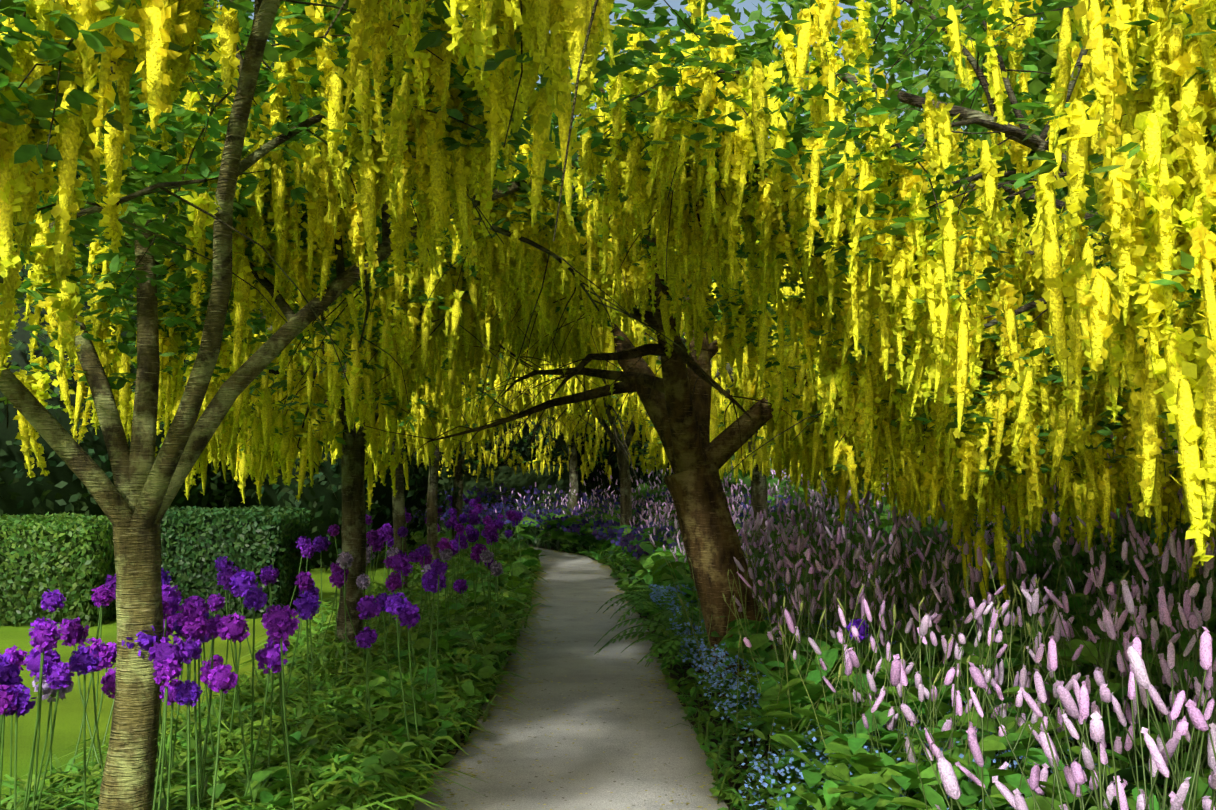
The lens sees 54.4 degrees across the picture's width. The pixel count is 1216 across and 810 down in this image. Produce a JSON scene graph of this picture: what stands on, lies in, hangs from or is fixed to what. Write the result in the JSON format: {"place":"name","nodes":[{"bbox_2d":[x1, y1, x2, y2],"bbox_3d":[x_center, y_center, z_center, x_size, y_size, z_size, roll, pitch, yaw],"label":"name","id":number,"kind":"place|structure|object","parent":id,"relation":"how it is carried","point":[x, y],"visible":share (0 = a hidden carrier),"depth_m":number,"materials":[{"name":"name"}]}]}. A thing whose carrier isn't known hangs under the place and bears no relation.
{"place":"outdoors","nodes":[
{"label":"outdoors","id":0,"kind":"place"},
{"bbox_2d":[0,0,1042,158],"label":"sky","id":1,"kind":"structure","parent":0,"point":[675,4],"materials":[{"name":"blue"}]},
{"bbox_2d":[414,548,727,809],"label":"path","id":2,"kind":"structure","parent":0,"point":[616,737],"depth_m":7.04,"materials":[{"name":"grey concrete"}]},
{"bbox_2d":[415,549,720,809],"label":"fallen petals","id":3,"kind":"object","parent":2,"relation":"on","point":[506,697],"visible":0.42,"depth_m":8.25,"materials":[{"name":"yellow plant"}]},
{"bbox_2d":[0,463,1214,809],"bbox_3d":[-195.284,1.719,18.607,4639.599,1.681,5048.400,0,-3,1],"label":"ground","id":4,"kind":"structure","parent":0,"point":[68,721],"depth_m":8.82,"materials":[{"name":"green plant"}]},
{"bbox_2d":[0,505,313,627],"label":"hedge","id":5,"kind":"object","parent":4,"relation":"on","point":[34,524],"depth_m":12.23,"materials":[{"name":"green plant"}]},
{"bbox_2d":[1,530,552,809],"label":"grass plants","id":6,"kind":"object","parent":4,"relation":"on","point":[332,682],"visible":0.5,"depth_m":6.39,"materials":[{"name":"green plant"}]},
{"bbox_2d":[207,531,541,809],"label":"ground cover plants","id":7,"kind":"object","parent":4,"relation":"on","point":[484,668],"visible":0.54,"depth_m":6.85,"materials":[{"name":"green plant"}]},
{"bbox_2d":[0,504,860,809],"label":"allium plants","id":8,"kind":"object","parent":4,"relation":"on","point":[162,724],"visible":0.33,"depth_m":5.24,"materials":[{"name":"plant"}]},
{"bbox_2d":[0,496,869,717],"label":"purple allium flowers","id":9,"kind":"object","parent":8,"relation":"attached to","point":[190,622],"visible":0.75,"depth_m":5.31,"materials":[{"name":"purple plant"}]},
{"bbox_2d":[0,192,1066,570],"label":"trees","id":10,"kind":"object","parent":4,"relation":"on","point":[8,432],"depth_m":16.94,"materials":[{"name":"plant"}]},
{"bbox_2d":[0,0,1215,809],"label":"laburnum","id":11,"kind":"object","parent":4,"relation":"on","point":[1190,346],"depth_m":4.61,"materials":[{"name":"plant"}]},
{"bbox_2d":[0,0,1215,606],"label":"hanging yellow flowers","id":12,"kind":"object","parent":11,"relation":"hanging from","point":[1190,96],"visible":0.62,"depth_m":4.82,"materials":[{"name":"yellow plant"}]},
{"bbox_2d":[410,483,819,583],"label":"flowers","id":13,"kind":"object","parent":4,"relation":"on","point":[628,538],"depth_m":23.41,"materials":[{"name":"plant"}]},
{"bbox_2d":[594,579,815,671],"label":"ferns","id":14,"kind":"object","parent":4,"relation":"on","point":[664,615],"visible":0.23,"depth_m":9.08,"materials":[{"name":"green plant"}]},
{"bbox_2d":[559,534,1014,809],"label":"ground cover plants","id":15,"kind":"object","parent":4,"relation":"on","point":[720,789],"visible":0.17,"depth_m":6.50,"materials":[{"name":"green plant"}]},
{"bbox_2d":[496,439,1215,809],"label":"bistort","id":16,"kind":"object","parent":4,"relation":"on","point":[872,777],"depth_m":5.57,"materials":[{"name":"green plant"}]},
{"bbox_2d":[495,431,1215,809],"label":"pink flower spikes","id":17,"kind":"object","parent":16,"relation":"attached to","point":[1111,629],"visible":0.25,"depth_m":5.00,"materials":[{"name":"pink plant"}]},
{"bbox_2d":[649,578,1109,809],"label":"forget me nots","id":18,"kind":"object","parent":4,"relation":"on","point":[702,646],"visible":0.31,"depth_m":6.75,"materials":[{"name":"blue plant"}]},
{"bbox_2d":[1065,761,1214,809],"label":"hostas","id":19,"kind":"object","parent":4,"relation":"on","point":[1126,774],"visible":0.33,"depth_m":3.85,"materials":[{"name":"green plant"}]},
{"bbox_2d":[25,0,1191,262],"bbox_3d":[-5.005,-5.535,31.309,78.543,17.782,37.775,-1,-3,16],"label":"tree","id":20,"kind":"object","parent":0,"point":[1037,82],"depth_m":23.50,"materials":[{"name":"green plant"}]}
]}

